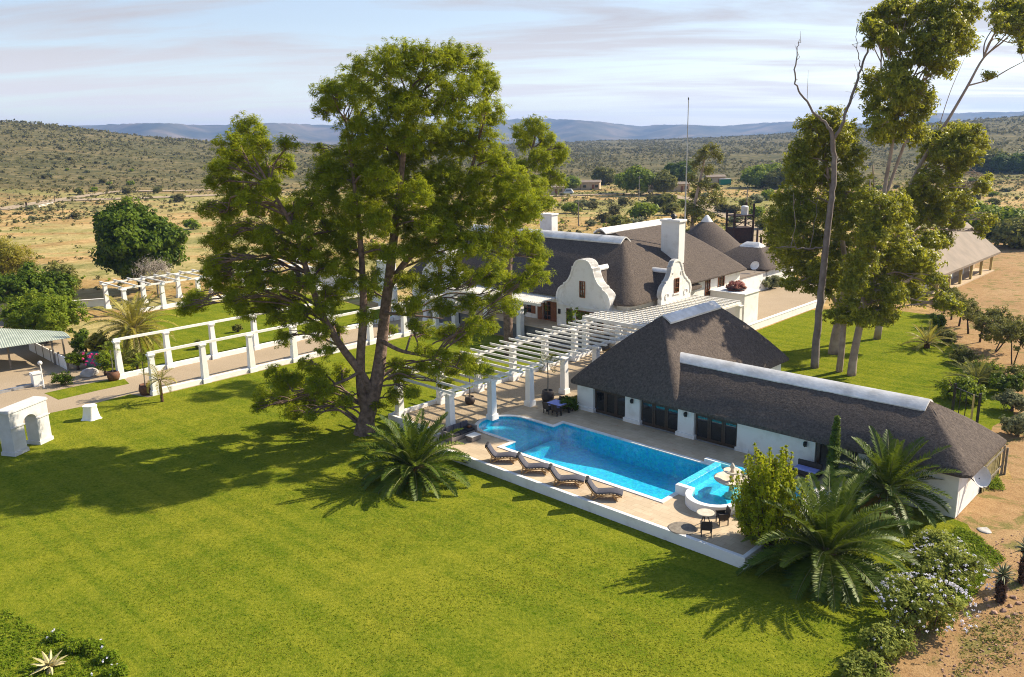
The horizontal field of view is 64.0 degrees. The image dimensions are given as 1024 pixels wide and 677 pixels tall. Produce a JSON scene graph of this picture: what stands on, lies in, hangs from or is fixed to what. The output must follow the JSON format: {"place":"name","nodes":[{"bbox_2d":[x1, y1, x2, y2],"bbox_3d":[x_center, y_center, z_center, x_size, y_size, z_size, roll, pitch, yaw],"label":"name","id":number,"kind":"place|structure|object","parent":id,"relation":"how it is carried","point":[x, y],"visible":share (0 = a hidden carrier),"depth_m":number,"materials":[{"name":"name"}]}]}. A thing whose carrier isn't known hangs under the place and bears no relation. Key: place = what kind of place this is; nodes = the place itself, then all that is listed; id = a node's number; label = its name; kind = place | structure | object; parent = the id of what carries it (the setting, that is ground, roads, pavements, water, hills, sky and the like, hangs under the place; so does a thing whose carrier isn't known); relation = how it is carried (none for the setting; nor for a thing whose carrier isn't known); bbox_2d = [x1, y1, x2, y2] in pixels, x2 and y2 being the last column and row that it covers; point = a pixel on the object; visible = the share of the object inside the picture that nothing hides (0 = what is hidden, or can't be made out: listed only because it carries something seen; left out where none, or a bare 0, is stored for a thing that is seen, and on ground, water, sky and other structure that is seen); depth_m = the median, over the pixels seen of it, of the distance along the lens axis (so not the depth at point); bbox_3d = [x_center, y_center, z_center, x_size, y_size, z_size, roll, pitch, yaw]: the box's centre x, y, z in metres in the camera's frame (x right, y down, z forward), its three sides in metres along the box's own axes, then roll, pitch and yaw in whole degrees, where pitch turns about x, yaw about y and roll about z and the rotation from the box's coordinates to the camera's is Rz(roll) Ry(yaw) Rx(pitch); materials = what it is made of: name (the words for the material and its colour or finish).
{"place":"outdoors","nodes":[
{"label":"outdoors","id":0,"kind":"place"},
{"bbox_2d":[0,191,283,209],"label":"dirt road","id":1,"kind":"structure","parent":0,"point":[18,206],"depth_m":302.74,"materials":[{"name":"soil"}]},
{"bbox_2d":[0,316,449,422],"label":"gravel path","id":2,"kind":"structure","parent":0,"point":[24,359],"depth_m":78.67,"materials":[{"name":"gravel"}]},
{"bbox_2d":[0,328,70,369],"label":"carport","id":3,"kind":"object","parent":2,"relation":"on","point":[12,337],"visible":0.98,"depth_m":81.46,"materials":[{"name":"metal"}]},
{"bbox_2d":[29,343,68,369],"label":"panel wall","id":4,"kind":"structure","parent":2,"relation":"on","point":[42,351],"depth_m":82.87,"materials":[{"name":"white paint"}]},
{"bbox_2d":[45,379,128,399],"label":"lawn patch","id":5,"kind":"object","parent":2,"relation":"on","point":[77,390],"visible":1,"depth_m":73.14,"materials":[{"name":"plant"}]},
{"bbox_2d":[82,352,114,375],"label":"bougainvillea","id":6,"kind":"object","parent":2,"relation":"on","point":[105,362],"visible":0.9,"depth_m":76.61,"materials":[{"name":"green plant"}]},
{"bbox_2d":[111,287,402,379],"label":"white colonnade","id":7,"kind":"object","parent":2,"relation":"on","point":[170,363],"visible":0.54,"depth_m":81.10,"materials":[{"name":"paint"}]},
{"bbox_2d":[145,294,448,395],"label":"white colonnade","id":8,"kind":"object","parent":2,"relation":"on","point":[206,378],"visible":0.72,"depth_m":76.78,"materials":[{"name":"paint"}]},
{"bbox_2d":[95,293,391,371],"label":"side lawn","id":9,"kind":"structure","parent":0,"point":[201,333],"depth_m":95.14,"materials":[{"name":"plant"}]},
{"bbox_2d":[68,328,105,352],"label":"shrub","id":10,"kind":"object","parent":9,"relation":"on","point":[76,343],"visible":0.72,"depth_m":83.88,"materials":[{"name":"green plant"}]},
{"bbox_2d":[84,329,112,351],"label":"flowering shrub","id":11,"kind":"object","parent":9,"relation":"on","point":[91,341],"visible":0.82,"depth_m":81.38,"materials":[{"name":"green plant"}]},
{"bbox_2d":[83,292,178,364],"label":"palm tree","id":12,"kind":"object","parent":9,"relation":"on","point":[133,319],"visible":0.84,"depth_m":81.86,"materials":[{"name":"green plant"}]},
{"bbox_2d":[0,327,972,676],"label":"lawn","id":13,"kind":"structure","parent":0,"point":[518,643],"depth_m":41.49,"materials":[{"name":"green plant"}]},
{"bbox_2d":[0,396,53,456],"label":"white arch","id":14,"kind":"structure","parent":13,"relation":"on","point":[32,411],"depth_m":58.16,"materials":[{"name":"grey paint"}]},
{"bbox_2d":[30,650,66,674],"bbox_3d":[-19.161,13.421,34.000,1.398,0.743,1.368,-1,14,0],"label":"agave","id":15,"kind":"object","parent":13,"relation":"on","point":[49,662],"visible":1,"depth_m":33.94,"materials":[{"name":"plant"}]},
{"bbox_2d":[0,609,135,676],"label":"ground cover","id":16,"kind":"object","parent":13,"relation":"on","point":[22,651],"visible":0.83,"depth_m":34.88,"materials":[{"name":"plant"}]},
{"bbox_2d":[78,637,105,657],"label":"flowering plant","id":17,"kind":"object","parent":13,"relation":"on","point":[91,646],"visible":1,"depth_m":34.88,"materials":[{"name":"green plant"}]},
{"bbox_2d":[95,648,121,665],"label":"flowering plant","id":18,"kind":"object","parent":13,"relation":"on","point":[110,656],"visible":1,"depth_m":34.17,"materials":[{"name":"green plant"}]},
{"bbox_2d":[141,364,176,401],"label":"palm","id":19,"kind":"object","parent":13,"relation":"on","point":[157,380],"visible":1,"depth_m":68.53,"materials":[{"name":"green plant"}]},
{"bbox_2d":[174,35,555,436],"bbox_3d":[-10.759,-6.127,57.401,27.745,27.788,10.370,-1,14,0],"label":"pine tree","id":20,"kind":"object","parent":13,"relation":"on","point":[405,146],"visible":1,"depth_m":55.76,"materials":[{"name":"green plant"}]},
{"bbox_2d":[348,408,470,500],"bbox_3d":[-6.418,8.104,51.986,7.963,6.689,7.944,-1,14,0],"label":"palm tree","id":21,"kind":"object","parent":13,"relation":"on","point":[415,449],"visible":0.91,"depth_m":51.03,"materials":[{"name":"green plant"}]},
{"bbox_2d":[503,113,570,355],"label":"pine tree","id":22,"kind":"object","parent":13,"relation":"on","point":[542,155],"visible":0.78,"depth_m":75.82,"materials":[{"name":"green plant"}]},
{"bbox_2d":[728,442,808,551],"bbox_3d":[13.068,8.120,41.097,4.049,6.109,4.237,-1,14,0],"label":"golden conifer","id":23,"kind":"object","parent":13,"relation":"on","point":[765,481],"visible":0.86,"depth_m":40.52,"materials":[{"name":"green plant"}]},
{"bbox_2d":[732,465,922,613],"bbox_3d":[15.209,10.153,39.841,8.548,7.809,8.344,-14,19,-42],"label":"palm tree","id":24,"kind":"object","parent":13,"relation":"on","point":[825,536],"visible":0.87,"depth_m":38.82,"materials":[{"name":"green plant"}]},
{"bbox_2d":[815,425,960,537],"bbox_3d":[20.997,7.895,45.697,7.027,5.560,7.381,10,17,37],"label":"palm tree","id":25,"kind":"object","parent":13,"relation":"on","point":[892,472],"visible":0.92,"depth_m":44.78,"materials":[{"name":"green plant"}]},
{"bbox_2d":[0,117,1023,518],"bbox_3d":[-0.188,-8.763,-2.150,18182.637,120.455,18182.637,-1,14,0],"label":"ground","id":26,"kind":"structure","parent":0,"point":[52,247],"depth_m":325.65,"materials":[{"name":"beige soil"}]},
{"bbox_2d":[0,235,40,274],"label":"yellow tree","id":27,"kind":"object","parent":26,"relation":"on","point":[10,254],"visible":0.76,"depth_m":115.71,"materials":[{"name":"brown plant"}]},
{"bbox_2d":[0,260,77,303],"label":"garden tree","id":28,"kind":"object","parent":26,"relation":"on","point":[25,279],"visible":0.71,"depth_m":101.91,"materials":[{"name":"green plant"}]},
{"bbox_2d":[0,288,92,342],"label":"round shrub","id":29,"kind":"object","parent":26,"relation":"on","point":[33,310],"visible":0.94,"depth_m":87.99,"materials":[{"name":"green plant"}]},
{"bbox_2d":[41,260,81,292],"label":"garden tree","id":30,"kind":"object","parent":26,"relation":"on","point":[53,265],"visible":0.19,"depth_m":109.34,"materials":[{"name":"green plant"}]},
{"bbox_2d":[91,196,191,290],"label":"shade tree","id":31,"kind":"object","parent":26,"relation":"on","point":[128,232],"visible":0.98,"depth_m":117.20,"materials":[{"name":"green plant"}]},
{"bbox_2d":[131,255,172,296],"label":"dead shrub","id":32,"kind":"object","parent":26,"relation":"on","point":[162,268],"visible":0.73,"depth_m":115.34,"materials":[{"name":"plant"}]},
{"bbox_2d":[99,258,329,314],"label":"garden pergola","id":33,"kind":"object","parent":26,"relation":"on","point":[164,304],"visible":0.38,"depth_m":109.05,"materials":[{"name":"white paint"}]},
{"bbox_2d":[0,114,1023,228],"bbox_3d":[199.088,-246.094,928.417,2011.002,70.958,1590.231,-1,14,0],"label":"hillside scrub","id":34,"kind":"object","parent":26,"relation":"on","point":[82,144],"visible":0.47,"depth_m":573.62,"materials":[{"name":"plant"}]},
{"bbox_2d":[0,176,1023,296],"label":"veld tufts","id":35,"kind":"object","parent":26,"relation":"on","point":[371,240],"visible":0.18,"depth_m":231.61,"materials":[{"name":"plant"}]},
{"bbox_2d":[376,213,746,350],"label":"house","id":36,"kind":"structure","parent":26,"relation":"on","point":[640,265],"depth_m":87.96,"materials":[{"name":"white paint"}]},
{"bbox_2d":[591,165,615,184],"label":"tree","id":37,"kind":"object","parent":26,"relation":"on","point":[603,174],"visible":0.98,"depth_m":357.51,"materials":[{"name":"green plant"}]},
{"bbox_2d":[388,348,848,569],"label":"pool terrace","id":38,"kind":"structure","parent":26,"relation":"on","point":[656,519],"depth_m":53.24,"materials":[{"name":"stone"}]},
{"bbox_2d":[441,420,476,442],"bbox_3d":[-3.708,6.464,57.581,1.120,0.870,2.440,12,19,43],"label":"wicker sofa","id":39,"kind":"object","parent":38,"relation":"on","point":[467,426],"visible":0.77,"depth_m":57.38,"materials":[{"name":"black wicker"}]},
{"bbox_2d":[387,320,636,426],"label":"white pergola","id":40,"kind":"object","parent":38,"relation":"on","point":[445,397],"visible":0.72,"depth_m":66.44,"materials":[{"name":"paint"}]},
{"bbox_2d":[516,452,549,474],"bbox_3d":[1.390,7.817,51.244,2.175,1.203,0.816,2,14,11],"label":"sun lounger","id":41,"kind":"object","parent":38,"relation":"on","point":[525,464],"visible":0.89,"depth_m":51.05,"materials":[{"name":"fabric"}]},
{"bbox_2d":[534,352,561,401],"bbox_3d":[2.776,3.103,64.463,2.334,3.948,2.302,-1,14,0],"label":"potted plant","id":42,"kind":"object","parent":38,"relation":"on","point":[547,394],"visible":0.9,"depth_m":64.41,"materials":[{"name":"green plant"}]},
{"bbox_2d":[548,463,584,487],"bbox_3d":[3.303,8.245,49.329,2.175,1.203,0.816,1,14,11],"label":"sun lounger","id":43,"kind":"object","parent":38,"relation":"on","point":[559,478],"visible":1,"depth_m":49.13,"materials":[{"name":"fabric"}]},
{"bbox_2d":[585,476,623,501],"bbox_3d":[5.334,8.679,47.384,2.175,1.203,0.816,2,14,12],"label":"sun lounger","id":44,"kind":"object","parent":38,"relation":"on","point":[606,492],"visible":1,"depth_m":47.19,"materials":[{"name":"fabric"}]},
{"bbox_2d":[475,414,825,515],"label":"swimming pool","id":45,"kind":"structure","parent":38,"relation":"in","point":[651,472],"depth_m":55.58,"materials":[{"name":"liquid"}]},
{"bbox_2d":[714,463,750,499],"bbox_3d":[12.620,8.114,47.024,2.050,2.075,2.050,-1,14,0],"label":"tiered fountain","id":46,"kind":"object","parent":45,"relation":"on","point":[723,478],"visible":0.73,"depth_m":47.03,"materials":[{"name":"stone"}]},
{"bbox_2d":[668,522,695,534],"bbox_3d":[9.040,10.082,43.587,1.500,0.071,1.500,-1,14,0],"label":"round cover","id":47,"kind":"object","parent":38,"relation":"on","point":[683,528],"visible":1,"depth_m":43.48,"materials":[{"name":"stone"}]},
{"bbox_2d":[793,458,822,477],"bbox_3d":[17.996,7.928,49.903,1.500,0.720,0.830,12,19,43],"label":"patio sofa","id":48,"kind":"object","parent":38,"relation":"on","point":[804,467],"visible":0.76,"depth_m":49.80,"materials":[{"name":"fabric"}]},
{"bbox_2d":[620,164,656,192],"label":"tree","id":49,"kind":"object","parent":26,"relation":"on","point":[630,180],"visible":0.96,"depth_m":289.40,"materials":[{"name":"green plant"}]},
{"bbox_2d":[626,202,658,217],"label":"veld bush","id":50,"kind":"object","parent":26,"relation":"on","point":[638,209],"visible":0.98,"depth_m":209.72,"materials":[{"name":"green plant"}]},
{"bbox_2d":[581,295,743,352],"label":"lattice pergola","id":51,"kind":"object","parent":26,"relation":"on","point":[643,315],"visible":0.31,"depth_m":79.85,"materials":[{"name":"white paint"}]},
{"bbox_2d":[651,169,678,192],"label":"tree","id":52,"kind":"object","parent":26,"relation":"on","point":[664,180],"visible":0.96,"depth_m":287.65,"materials":[{"name":"green plant"}]},
{"bbox_2d":[662,159,695,181],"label":"tree","id":53,"kind":"object","parent":26,"relation":"on","point":[677,169],"visible":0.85,"depth_m":344.29,"materials":[{"name":"green plant"}]},
{"bbox_2d":[679,141,727,231],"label":"gum tree","id":54,"kind":"object","parent":26,"relation":"on","point":[693,210],"visible":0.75,"depth_m":135.53,"materials":[{"name":"green plant"}]},
{"bbox_2d":[686,215,740,252],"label":"rondavel","id":55,"kind":"structure","parent":26,"relation":"on","point":[708,230],"depth_m":127.80,"materials":[{"name":"white paint"}]},
{"bbox_2d":[725,202,754,242],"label":"water tank stand","id":56,"kind":"object","parent":26,"relation":"on","point":[742,234],"visible":0.91,"depth_m":159.87,"materials":[{"name":"metal"}]},
{"bbox_2d":[737,160,782,187],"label":"tree","id":57,"kind":"object","parent":26,"relation":"on","point":[753,176],"visible":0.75,"depth_m":316.65,"materials":[{"name":"green plant"}]},
{"bbox_2d":[763,167,796,188],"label":"tree","id":58,"kind":"object","parent":26,"relation":"on","point":[775,177],"visible":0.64,"depth_m":310.03,"materials":[{"name":"green plant"}]},
{"bbox_2d":[748,300,816,329],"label":"garden wall","id":59,"kind":"structure","parent":26,"relation":"on","point":[772,319],"depth_m":94.03,"materials":[{"name":"white paint"}]},
{"bbox_2d":[571,300,1006,517],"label":"thatched pool house","id":60,"kind":"structure","parent":26,"relation":"on","point":[710,372],"depth_m":54.21,"materials":[{"name":"white paint"}]},
{"bbox_2d":[595,389,624,418],"bbox_3d":[7.391,4.822,61.225,2.950,1.960,0.090,12,19,43],"label":"folding door","id":61,"kind":"structure","parent":60,"relation":"in","point":[607,403],"depth_m":61.27,"materials":[{"name":"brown wood"}]},
{"bbox_2d":[641,401,677,432],"bbox_3d":[10.544,5.480,58.269,3.200,1.960,0.090,12,19,43],"label":"folding door","id":62,"kind":"structure","parent":60,"relation":"in","point":[653,415],"depth_m":58.30,"materials":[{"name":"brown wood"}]},
{"bbox_2d":[695,414,736,447],"bbox_3d":[13.787,6.157,55.225,3.200,1.960,0.090,12,19,43],"label":"folding door","id":63,"kind":"structure","parent":60,"relation":"in","point":[709,429],"depth_m":55.23,"materials":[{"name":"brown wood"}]},
{"bbox_2d":[757,284,826,319],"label":"gravel court","id":64,"kind":"object","parent":26,"relation":"on","point":[775,300],"visible":0.25,"depth_m":104.97,"materials":[{"name":"gravel"}]},
{"bbox_2d":[709,286,759,323],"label":"white plinth","id":65,"kind":"structure","parent":64,"relation":"on","point":[748,298],"depth_m":90.05,"materials":[{"name":"paint"}]},
{"bbox_2d":[740,261,767,290],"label":"white annexe","id":66,"kind":"structure","parent":64,"relation":"on","point":[752,279],"depth_m":110.11,"materials":[{"name":"paint"}]},
{"bbox_2d":[724,241,792,289],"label":"thatched cottage","id":67,"kind":"structure","parent":64,"relation":"on","point":[746,254],"depth_m":114.75,"materials":[{"name":"white paint"}]},
{"bbox_2d":[825,415,840,486],"bbox_3d":[18.831,6.848,48.006,0.841,5.046,0.839,-1,14,0],"label":"slim cypress","id":68,"kind":"object","parent":26,"relation":"on","point":[833,454],"visible":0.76,"depth_m":47.71,"materials":[{"name":"green plant"}]},
{"bbox_2d":[940,199,1007,235],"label":"tree","id":69,"kind":"object","parent":26,"relation":"on","point":[991,208],"visible":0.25,"depth_m":160.05,"materials":[{"name":"green plant"}]},
{"bbox_2d":[968,148,1012,171],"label":"tree","id":70,"kind":"object","parent":26,"relation":"on","point":[991,153],"visible":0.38,"depth_m":357.70,"materials":[{"name":"green plant"}]},
{"bbox_2d":[984,205,1023,235],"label":"tree","id":71,"kind":"object","parent":26,"relation":"on","point":[1009,212],"visible":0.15,"depth_m":157.58,"materials":[{"name":"green plant"}]},
{"bbox_2d":[988,149,1023,172],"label":"tree","id":72,"kind":"object","parent":26,"relation":"on","point":[1005,163],"visible":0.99,"depth_m":348.09,"materials":[{"name":"green plant"}]},
{"bbox_2d":[0,0,1023,125],"label":"sky","id":73,"kind":"structure","parent":0,"point":[63,62],"materials":[{"name":"blue"}]},
{"bbox_2d":[63,111,1023,144],"bbox_3d":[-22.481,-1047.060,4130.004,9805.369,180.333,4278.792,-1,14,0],"label":"mountains","id":74,"kind":"structure","parent":0,"point":[567,130],"depth_m":4532.67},
{"bbox_2d":[570,193,766,245],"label":"dirt road","id":75,"kind":"structure","parent":0,"point":[724,215],"depth_m":217.07,"materials":[{"name":"soil"}]},
{"bbox_2d":[757,309,1013,429],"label":"back lawn","id":76,"kind":"structure","parent":0,"point":[887,361],"depth_m":76.70,"materials":[{"name":"plant"}]},
{"bbox_2d":[758,104,876,354],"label":"gum tree","id":77,"kind":"object","parent":76,"relation":"on","point":[809,149],"visible":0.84,"depth_m":74.43,"materials":[{"name":"green plant"}]},
{"bbox_2d":[776,24,868,368],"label":"gum tree","id":78,"kind":"object","parent":76,"relation":"on","point":[815,354],"visible":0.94,"depth_m":71.43,"materials":[{"name":"grey plant"}]},
{"bbox_2d":[821,0,985,375],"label":"gum tree","id":79,"kind":"object","parent":76,"relation":"on","point":[944,32],"visible":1,"depth_m":66.68,"materials":[{"name":"green plant"}]},
{"bbox_2d":[901,319,955,352],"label":"palm tree","id":80,"kind":"object","parent":76,"relation":"on","point":[928,336],"visible":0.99,"depth_m":80.50,"materials":[{"name":"green plant"}]},
{"bbox_2d":[873,0,1023,339],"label":"gum tree","id":81,"kind":"object","parent":76,"relation":"on","point":[967,141],"visible":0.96,"depth_m":79.01,"materials":[{"name":"green plant"}]},
{"bbox_2d":[935,375,977,401],"bbox_3d":[35.691,3.856,65.188,3.411,2.104,2.856,11,18,40],"label":"shrub","id":82,"kind":"object","parent":76,"relation":"on","point":[944,388],"visible":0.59,"depth_m":65.00,"materials":[{"name":"green plant"}]},
{"bbox_2d":[947,345,979,362],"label":"shrub","id":83,"kind":"object","parent":76,"relation":"on","point":[959,354],"visible":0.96,"depth_m":74.59,"materials":[{"name":"green plant"}]},
{"bbox_2d":[951,383,981,422],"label":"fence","id":84,"kind":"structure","parent":76,"relation":"on","point":[973,401],"depth_m":60.26,"materials":[{"name":"wood"}]},
{"bbox_2d":[955,383,986,404],"bbox_3d":[35.710,4.330,64.032,2.752,1.698,2.600,-1,14,0],"label":"shrub","id":85,"kind":"object","parent":76,"relation":"on","point":[978,389],"visible":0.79,"depth_m":63.51,"materials":[{"name":"green plant"}]},
{"bbox_2d":[942,353,1012,388],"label":"palm tree","id":86,"kind":"object","parent":76,"relation":"on","point":[981,374],"visible":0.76,"depth_m":68.65,"materials":[{"name":"green plant"}]},
{"bbox_2d":[988,371,1023,392],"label":"shrub","id":87,"kind":"object","parent":76,"relation":"on","point":[1004,383],"visible":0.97,"depth_m":65.69,"materials":[{"name":"green plant"}]},
{"bbox_2d":[991,388,1023,412],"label":"shrub","id":88,"kind":"object","parent":76,"relation":"on","point":[1011,398],"visible":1,"depth_m":61.76,"materials":[{"name":"green plant"}]},
{"bbox_2d":[808,236,1023,676],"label":"dirt","id":89,"kind":"structure","parent":0,"point":[998,513],"depth_m":44.31,"materials":[{"name":"soil"}]},
{"bbox_2d":[830,648,893,676],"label":"plumbago shrub","id":90,"kind":"object","parent":89,"relation":"on","point":[862,663],"visible":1,"depth_m":31.94,"materials":[{"name":"green plant"}]},
{"bbox_2d":[856,618,917,665],"bbox_3d":[15.493,12.489,33.511,2.322,1.593,2.108,-10,16,-31],"label":"plumbago shrub","id":91,"kind":"object","parent":89,"relation":"on","point":[889,642],"visible":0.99,"depth_m":33.30,"materials":[{"name":"green plant"}]},
{"bbox_2d":[874,570,980,636],"bbox_3d":[17.826,11.476,35.356,4.178,2.286,4.206,-1,14,0],"label":"plumbago shrub","id":92,"kind":"object","parent":89,"relation":"on","point":[921,602],"visible":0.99,"depth_m":34.92,"materials":[{"name":"green plant"}]},
{"bbox_2d":[877,222,1000,296],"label":"thatched barn","id":93,"kind":"structure","parent":89,"relation":"on","point":[965,253],"depth_m":115.86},
{"bbox_2d":[904,528,975,552],"bbox_3d":[21.657,10.383,41.428,2.917,1.576,2.620,-1,14,0],"label":"plumbago shrub","id":94,"kind":"object","parent":89,"relation":"on","point":[938,536],"visible":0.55,"depth_m":41.36,"materials":[{"name":"green plant"}]},
{"bbox_2d":[900,539,995,590],"bbox_3d":[20.479,10.610,38.449,3.907,2.325,4.060,-1,14,0],"label":"plumbago shrub","id":95,"kind":"object","parent":89,"relation":"on","point":[944,561],"visible":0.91,"depth_m":38.14,"materials":[{"name":"green plant"}]},
{"bbox_2d":[938,525,1005,604],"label":"grass verge","id":96,"kind":"object","parent":89,"relation":"on","point":[975,539],"depth_m":41.16,"materials":[{"name":"plant"}]},
{"bbox_2d":[939,531,1023,676],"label":"pebbles","id":97,"kind":"object","parent":89,"relation":"on","point":[974,670],"visible":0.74,"depth_m":34.53,"materials":[{"name":"gravel"}]},
{"bbox_2d":[952,611,1023,676],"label":"weeds","id":98,"kind":"object","parent":89,"relation":"on","point":[987,640],"visible":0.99,"depth_m":34.40,"materials":[{"name":"green plant"}]},
{"bbox_2d":[981,445,1008,492],"bbox_3d":[29.206,7.755,49.492,0.377,2.145,3.985,12,19,43],"label":"lath fence","id":99,"kind":"object","parent":89,"relation":"on","point":[992,465],"visible":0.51,"depth_m":50.18,"materials":[{"name":"wood"}]},
{"bbox_2d":[972,304,1023,351],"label":"orchard tree","id":100,"kind":"object","parent":89,"relation":"on","point":[996,316],"visible":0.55,"depth_m":78.72,"materials":[{"name":"green plant"}]},
{"bbox_2d":[987,561,1014,603],"bbox_3d":[22.174,11.111,37.082,1.229,2.037,1.181,-1,14,0],"label":"tree aloe","id":101,"kind":"object","parent":89,"relation":"on","point":[1001,587],"visible":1,"depth_m":37.03,"materials":[{"name":"green plant"}]},
{"bbox_2d":[986,317,1023,364],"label":"orchard tree","id":102,"kind":"object","parent":89,"relation":"on","point":[1009,330],"visible":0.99,"depth_m":73.44,"materials":[{"name":"green plant"}]},
{"bbox_2d":[991,214,1023,248],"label":"tree","id":103,"kind":"object","parent":89,"relation":"on","point":[1010,231],"visible":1,"depth_m":144.41,"materials":[{"name":"green plant"}]},
{"bbox_2d":[998,411,1023,435],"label":"shrub","id":104,"kind":"object","parent":89,"relation":"on","point":[1014,425],"visible":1,"depth_m":56.83,"materials":[{"name":"green plant"}]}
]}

